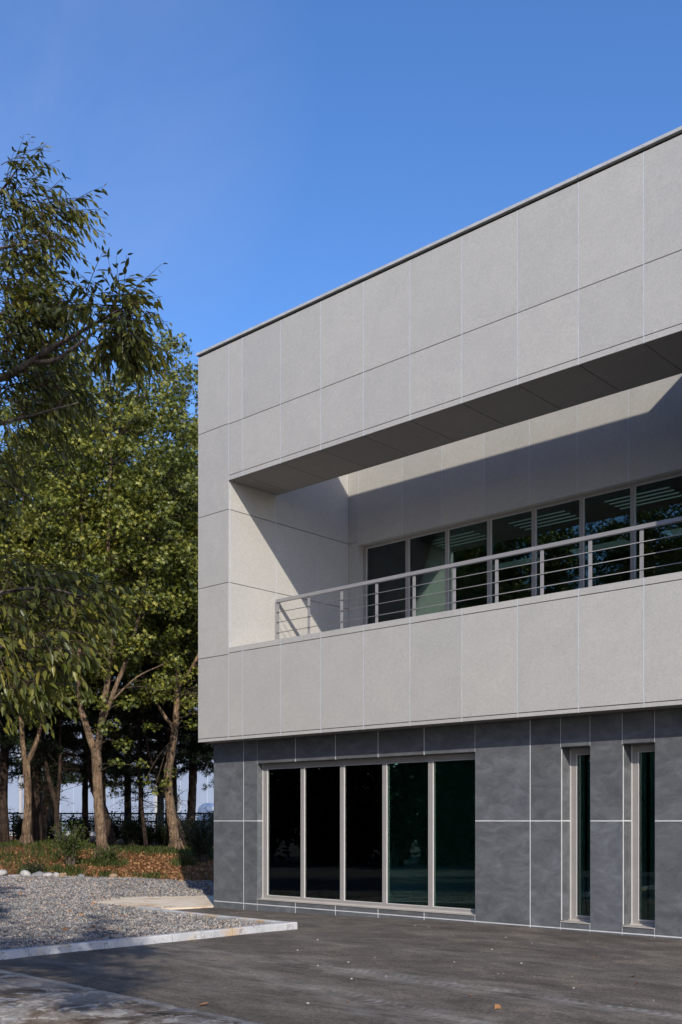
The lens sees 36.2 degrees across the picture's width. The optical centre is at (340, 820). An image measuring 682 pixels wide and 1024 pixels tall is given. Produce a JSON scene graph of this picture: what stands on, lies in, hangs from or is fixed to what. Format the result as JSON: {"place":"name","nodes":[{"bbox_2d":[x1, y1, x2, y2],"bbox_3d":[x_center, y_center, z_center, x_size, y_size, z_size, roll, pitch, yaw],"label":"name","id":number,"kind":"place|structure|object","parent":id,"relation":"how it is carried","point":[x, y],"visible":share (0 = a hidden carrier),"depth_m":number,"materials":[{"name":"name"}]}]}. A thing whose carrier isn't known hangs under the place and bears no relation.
{"place":"outdoors","nodes":[
{"label":"outdoors","id":0,"kind":"place"},
{"bbox_2d":[0,836,213,880],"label":"terrain","id":1,"kind":"structure","parent":0,"point":[119,842],"depth_m":31.77,"materials":[{"name":"brown plant"}]},
{"bbox_2d":[0,472,19,673],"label":"sweetgum tree","id":2,"kind":"object","parent":1,"relation":"on","point":[2,561],"visible":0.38,"depth_m":33.70,"materials":[{"name":"green plant"}]},
{"bbox_2d":[8,812,22,837],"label":"hedge shrub","id":3,"kind":"object","parent":1,"relation":"on","point":[15,819],"visible":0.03,"depth_m":44.01,"materials":[{"name":"green plant"}]},
{"bbox_2d":[8,807,22,839],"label":"hedge shrub","id":4,"kind":"object","parent":1,"relation":"on","point":[17,828],"visible":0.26,"depth_m":42.22,"materials":[{"name":"green plant"}]},
{"bbox_2d":[0,502,65,844],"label":"pine tree","id":5,"kind":"object","parent":1,"relation":"on","point":[6,759],"visible":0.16,"depth_m":38.06,"materials":[{"name":"green plant"}]},
{"bbox_2d":[19,858,47,873],"bbox_3d":[-8.739,1.323,29.655,0.830,0.550,0.791,0,0,0],"label":"shrub","id":6,"kind":"object","parent":1,"relation":"on","point":[32,868],"visible":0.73,"depth_m":29.62,"materials":[{"name":"green plant"}]},
{"bbox_2d":[0,712,82,800],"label":"pine tree","id":7,"kind":"object","parent":1,"relation":"on","point":[10,774],"visible":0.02,"depth_m":46.02,"materials":[{"name":"green plant"}]},
{"bbox_2d":[0,381,100,839],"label":"sweetgum tree","id":8,"kind":"object","parent":1,"relation":"on","point":[45,807],"visible":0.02,"depth_m":40.91,"materials":[{"name":"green plant"}]},
{"bbox_2d":[46,817,66,840],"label":"hedge shrub","id":9,"kind":"object","parent":1,"relation":"on","point":[49,832],"visible":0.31,"depth_m":43.28,"materials":[{"name":"green plant"}]},
{"bbox_2d":[14,688,98,842],"bbox_3d":[-10.460,-2.746,37.522,3.901,7.423,2.517,0,0,0],"label":"young tree","id":10,"kind":"object","parent":1,"relation":"on","point":[56,798],"visible":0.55,"depth_m":37.45,"materials":[{"name":"green plant"}]},
{"bbox_2d":[0,444,116,838],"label":"sweetgum tree","id":11,"kind":"object","parent":1,"relation":"on","point":[51,813],"depth_m":44.54,"materials":[{"name":"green plant"}]},
{"bbox_2d":[0,424,117,841],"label":"tree","id":12,"kind":"object","parent":1,"relation":"on","point":[36,829],"visible":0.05,"depth_m":38.77,"materials":[{"name":"green plant"}]},
{"bbox_2d":[0,391,119,844],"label":"sweetgum tree","id":13,"kind":"object","parent":1,"relation":"on","point":[26,836],"visible":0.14,"depth_m":35.77,"materials":[{"name":"green plant"}]},
{"bbox_2d":[46,816,90,864],"bbox_3d":[-8.315,0.633,31.888,1.364,1.554,1.444,0,0,-20],"label":"shrub","id":14,"kind":"object","parent":1,"relation":"on","point":[72,844],"visible":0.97,"depth_m":31.80,"materials":[{"name":"green plant"}]},
{"bbox_2d":[61,811,93,835],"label":"hedge shrub","id":15,"kind":"object","parent":1,"relation":"on","point":[69,825],"visible":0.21,"depth_m":44.24,"materials":[{"name":"green plant"}]},
{"bbox_2d":[68,816,94,840],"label":"hedge shrub","id":16,"kind":"object","parent":1,"relation":"on","point":[80,822],"visible":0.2,"depth_m":42.89,"materials":[{"name":"green plant"}]},
{"bbox_2d":[11,547,160,846],"bbox_3d":[-9.659,-4.901,39.979,5.220,12.153,5.261,0,0,19],"label":"pine tree","id":17,"kind":"object","parent":1,"relation":"on","point":[110,833],"visible":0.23,"depth_m":39.67,"materials":[{"name":"green plant"}]},
{"bbox_2d":[41,687,130,841],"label":"pine tree","id":18,"kind":"object","parent":1,"relation":"on","point":[85,817],"visible":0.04,"depth_m":42.36,"materials":[{"name":"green plant"}]},
{"bbox_2d":[0,342,197,857],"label":"sweetgum tree","id":19,"kind":"object","parent":1,"relation":"on","point":[114,505],"visible":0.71,"depth_m":32.48,"materials":[{"name":"green plant"}]},
{"bbox_2d":[41,380,163,841],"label":"sweetgum tree","id":20,"kind":"object","parent":1,"relation":"on","point":[115,734],"visible":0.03,"depth_m":40.25,"materials":[{"name":"green plant"}]},
{"bbox_2d":[88,808,119,838],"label":"hedge shrub","id":21,"kind":"object","parent":1,"relation":"on","point":[111,817],"visible":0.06,"depth_m":44.00,"materials":[{"name":"green plant"}]},
{"bbox_2d":[89,840,124,861],"bbox_3d":[-7.123,0.975,31.940,1.158,0.794,0.882,0,0,0],"label":"shrub","id":22,"kind":"object","parent":1,"relation":"on","point":[105,854],"visible":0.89,"depth_m":31.91,"materials":[{"name":"green plant"}]},
{"bbox_2d":[8,813,212,844],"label":"chain link fence","id":23,"kind":"object","parent":1,"relation":"on","point":[121,814],"visible":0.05,"depth_m":44.94,"materials":[{"name":"metal"}]},
{"bbox_2d":[78,659,157,820],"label":"pine tree","id":24,"kind":"object","parent":1,"relation":"on","point":[127,809],"visible":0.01,"depth_m":46.81,"materials":[{"name":"green plant"}]},
{"bbox_2d":[111,817,124,839],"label":"hedge shrub","id":25,"kind":"object","parent":1,"relation":"on","point":[118,834],"visible":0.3,"depth_m":43.09,"materials":[{"name":"green plant"}]},
{"bbox_2d":[66,378,186,791],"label":"sweetgum tree","id":26,"kind":"object","parent":1,"relation":"on","point":[97,388],"visible":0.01,"depth_m":43.24,"materials":[{"name":"green plant"}]},
{"bbox_2d":[0,844,263,938],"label":"leaf litter","id":27,"kind":"object","parent":1,"relation":"on","point":[172,872],"visible":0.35,"depth_m":30.64,"materials":[{"name":"brown plant"}]},
{"bbox_2d":[118,817,146,843],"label":"hedge shrub","id":28,"kind":"object","parent":1,"relation":"on","point":[125,841],"visible":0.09,"depth_m":43.91,"materials":[{"name":"green plant"}]},
{"bbox_2d":[112,812,153,845],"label":"hedge shrub","id":29,"kind":"object","parent":1,"relation":"on","point":[133,835],"visible":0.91,"depth_m":41.99,"materials":[{"name":"green plant"}]},
{"bbox_2d":[102,683,173,845],"bbox_3d":[-7.669,-2.099,39.592,2.977,6.487,2.316,0,0,0],"label":"young tree","id":30,"kind":"object","parent":1,"relation":"on","point":[143,815],"visible":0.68,"depth_m":39.44,"materials":[{"name":"green plant"}]},
{"bbox_2d":[106,647,180,845],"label":"pine tree","id":31,"kind":"object","parent":1,"relation":"on","point":[126,791],"visible":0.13,"depth_m":42.79,"materials":[{"name":"green plant"}]},
{"bbox_2d":[93,328,197,849],"bbox_3d":[-5.687,-7.909,36.188,6.670,18.278,5.485,0,0,0],"label":"sweetgum tree","id":32,"kind":"object","parent":1,"relation":"on","point":[177,633],"visible":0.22,"depth_m":35.57,"materials":[{"name":"green plant"}]},
{"bbox_2d":[138,816,164,845],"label":"hedge shrub","id":33,"kind":"object","parent":1,"relation":"on","point":[151,839],"visible":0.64,"depth_m":42.85,"materials":[{"name":"green plant"}]},
{"bbox_2d":[114,414,197,843],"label":"sweetgum tree","id":34,"kind":"object","parent":1,"relation":"on","point":[192,783],"visible":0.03,"depth_m":43.74,"materials":[{"name":"green plant"}]},
{"bbox_2d":[109,669,205,845],"bbox_3d":[-7.088,-2.322,39.097,3.474,6.964,2.480,0,0,13],"label":"young tree","id":35,"kind":"object","parent":1,"relation":"on","point":[155,776],"visible":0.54,"depth_m":38.96,"materials":[{"name":"green plant"}]},
{"bbox_2d":[106,492,213,845],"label":"tree","id":36,"kind":"object","parent":1,"relation":"on","point":[186,737],"visible":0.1,"depth_m":41.26,"materials":[{"name":"green plant"}]},
{"bbox_2d":[153,821,166,845],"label":"hedge shrub","id":37,"kind":"object","parent":1,"relation":"on","point":[162,839],"visible":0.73,"depth_m":43.22,"materials":[{"name":"green plant"}]},
{"bbox_2d":[157,689,163,845],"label":"utility pole","id":38,"kind":"object","parent":1,"relation":"on","point":[159,801],"depth_m":43.88,"materials":[{"name":"concrete"}]},
{"bbox_2d":[112,518,212,825],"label":"pine tree","id":39,"kind":"object","parent":1,"relation":"on","point":[156,741],"visible":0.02,"depth_m":45.36,"materials":[{"name":"green plant"}]},
{"bbox_2d":[164,450,197,676],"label":"sweetgum tree","id":40,"kind":"object","parent":1,"relation":"on","point":[188,665],"depth_m":40.24,"materials":[{"name":"green plant"}]},
{"bbox_2d":[164,809,202,823],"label":"hedge shrub","id":41,"kind":"object","parent":1,"relation":"on","point":[184,820],"visible":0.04,"depth_m":44.20,"materials":[{"name":"green plant"}]},
{"bbox_2d":[164,817,202,842],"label":"hedge shrub","id":42,"kind":"object","parent":1,"relation":"on","point":[186,826],"visible":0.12,"depth_m":42.34,"materials":[{"name":"green plant"}]},
{"bbox_2d":[164,554,213,776],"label":"pine tree","id":43,"kind":"object","parent":1,"relation":"on","point":[201,767],"visible":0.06,"depth_m":42.12,"materials":[{"name":"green plant"}]},
{"bbox_2d":[168,809,213,862],"bbox_3d":[-4.287,0.410,31.132,1.710,1.766,1.429,0,0,0],"label":"shrub","id":44,"kind":"object","parent":1,"relation":"on","point":[202,842],"visible":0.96,"depth_m":31.08,"materials":[{"name":"green plant"}]},
{"bbox_2d":[181,820,203,842],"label":"hedge shrub","id":45,"kind":"object","parent":1,"relation":"on","point":[189,828],"visible":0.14,"depth_m":42.18,"materials":[{"name":"green plant"}]},
{"bbox_2d":[191,743,213,792],"bbox_3d":[-3.568,-4.112,39.003,3.915,10.485,3.989,0,0,35],"label":"pine tree","id":46,"kind":"object","parent":1,"relation":"on","point":[207,757],"visible":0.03,"depth_m":39.03,"materials":[{"name":"green plant"}]},
{"bbox_2d":[197,803,213,820],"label":"storage tank","id":47,"kind":"object","parent":1,"relation":"on","point":[202,808],"visible":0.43,"depth_m":65.45,"materials":[{"name":"white metal"}]},
{"bbox_2d":[198,818,213,843],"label":"hedge shrub","id":48,"kind":"object","parent":1,"relation":"on","point":[206,826],"visible":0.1,"depth_m":43.37,"materials":[{"name":"green plant"}]},
{"bbox_2d":[199,806,213,834],"bbox_3d":[-3.658,0.143,33.443,1.881,1.942,1.572,0,0,-44],"label":"shrub","id":49,"kind":"object","parent":1,"relation":"on","point":[209,814],"visible":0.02,"depth_m":33.34,"materials":[{"name":"green plant"}]},
{"bbox_2d":[0,970,261,1023],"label":"old pavement","id":50,"kind":"structure","parent":0,"point":[26,999],"depth_m":8.32,"materials":[{"name":"concrete"}]},
{"bbox_2d":[0,874,271,949],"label":"gravel ground","id":51,"kind":"structure","parent":0,"point":[95,920],"depth_m":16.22,"materials":[{"name":"grey gravel"}]},
{"bbox_2d":[0,870,7,875],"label":"boulder","id":52,"kind":"object","parent":51,"relation":"on","point":[3,872],"visible":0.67,"depth_m":29.27,"materials":[{"name":"stone"}]},
{"bbox_2d":[20,870,30,875],"bbox_3d":[-8.806,1.484,29.156,0.333,0.227,0.240,0,0,11],"label":"boulder","id":53,"kind":"object","parent":51,"relation":"on","point":[25,873],"visible":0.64,"depth_m":29.07,"materials":[{"name":"stone"}]},
{"bbox_2d":[31,871,43,875],"bbox_3d":[-8.445,1.500,29.095,0.395,0.189,0.257,0,0,-24],"label":"boulder","id":54,"kind":"object","parent":51,"relation":"on","point":[39,873],"visible":0.6,"depth_m":29.01,"materials":[{"name":"grey stone"}]},
{"bbox_2d":[42,872,52,875],"bbox_3d":[-8.135,1.504,28.966,0.310,0.151,0.256,0,0,1],"label":"boulder","id":55,"kind":"object","parent":51,"relation":"on","point":[47,874],"visible":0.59,"depth_m":28.89,"materials":[{"name":"stone"}]},
{"bbox_2d":[59,873,66,876],"bbox_3d":[-7.675,1.527,28.804,0.224,0.205,0.177,0,0,-7],"label":"boulder","id":56,"kind":"object","parent":51,"relation":"on","point":[62,874],"visible":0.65,"depth_m":28.74,"materials":[{"name":"beige stone"}]},
{"bbox_2d":[89,895,213,909],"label":"concrete pavement","id":57,"kind":"structure","parent":0,"point":[186,902],"depth_m":20.13,"materials":[{"name":"beige concrete"}]},
{"bbox_2d":[0,907,681,1023],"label":"asphalt road","id":58,"kind":"structure","parent":0,"point":[402,971],"depth_m":10.33,"materials":[{"name":"grey asphalt"}]},
{"bbox_2d":[0,134,191,737],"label":"zelkova tree","id":59,"kind":"object","parent":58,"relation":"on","point":[39,363],"visible":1,"depth_m":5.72,"materials":[{"name":"green plant"}]},
{"bbox_2d":[0,906,296,959],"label":"kerb","id":60,"kind":"structure","parent":58,"relation":"on","point":[275,925],"depth_m":13.11,"materials":[{"name":"concrete"}]},
{"bbox_2d":[0,0,681,653],"label":"sky","id":61,"kind":"structure","parent":0,"point":[277,155],"materials":[{"name":"blue"}]},
{"label":"ground","id":62,"kind":"structure","parent":0,"visible":0},
{"bbox_2d":[8,689,213,835],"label":"warehouse","id":63,"kind":"structure","parent":62,"relation":"on","point":[16,798],"depth_m":78.00,"materials":[{"name":"white"}]},
{"bbox_2d":[196,126,681,939],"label":"office building","id":64,"kind":"structure","parent":62,"relation":"on","point":[438,580],"depth_m":16.26,"materials":[{"name":"concrete"}]},
{"bbox_2d":[257,753,474,915],"bbox_3d":[0.322,0.190,17.005,4.682,2.401,0.261,0,0,42],"label":"window","id":65,"kind":"structure","parent":64,"relation":"in","point":[396,833],"depth_m":16.88,"materials":[{"name":"glass"}]},
{"bbox_2d":[363,472,681,624],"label":"window","id":66,"kind":"structure","parent":64,"relation":"in","point":[430,549],"depth_m":19.71,"materials":[{"name":"glass"}]},
{"bbox_2d":[560,748,589,923],"bbox_3d":[3.342,0.125,14.388,0.459,2.850,0.473,0,0,42],"label":"window","id":67,"kind":"structure","parent":64,"relation":"in","point":[577,755],"depth_m":14.56,"materials":[{"name":"metal"}]},
{"bbox_2d":[622,744,654,928],"bbox_3d":[4.023,0.125,13.765,0.460,2.850,0.473,0,0,42],"label":"window","id":68,"kind":"structure","parent":64,"relation":"in","point":[638,752],"depth_m":13.93,"materials":[{"name":"metal"}]}
]}

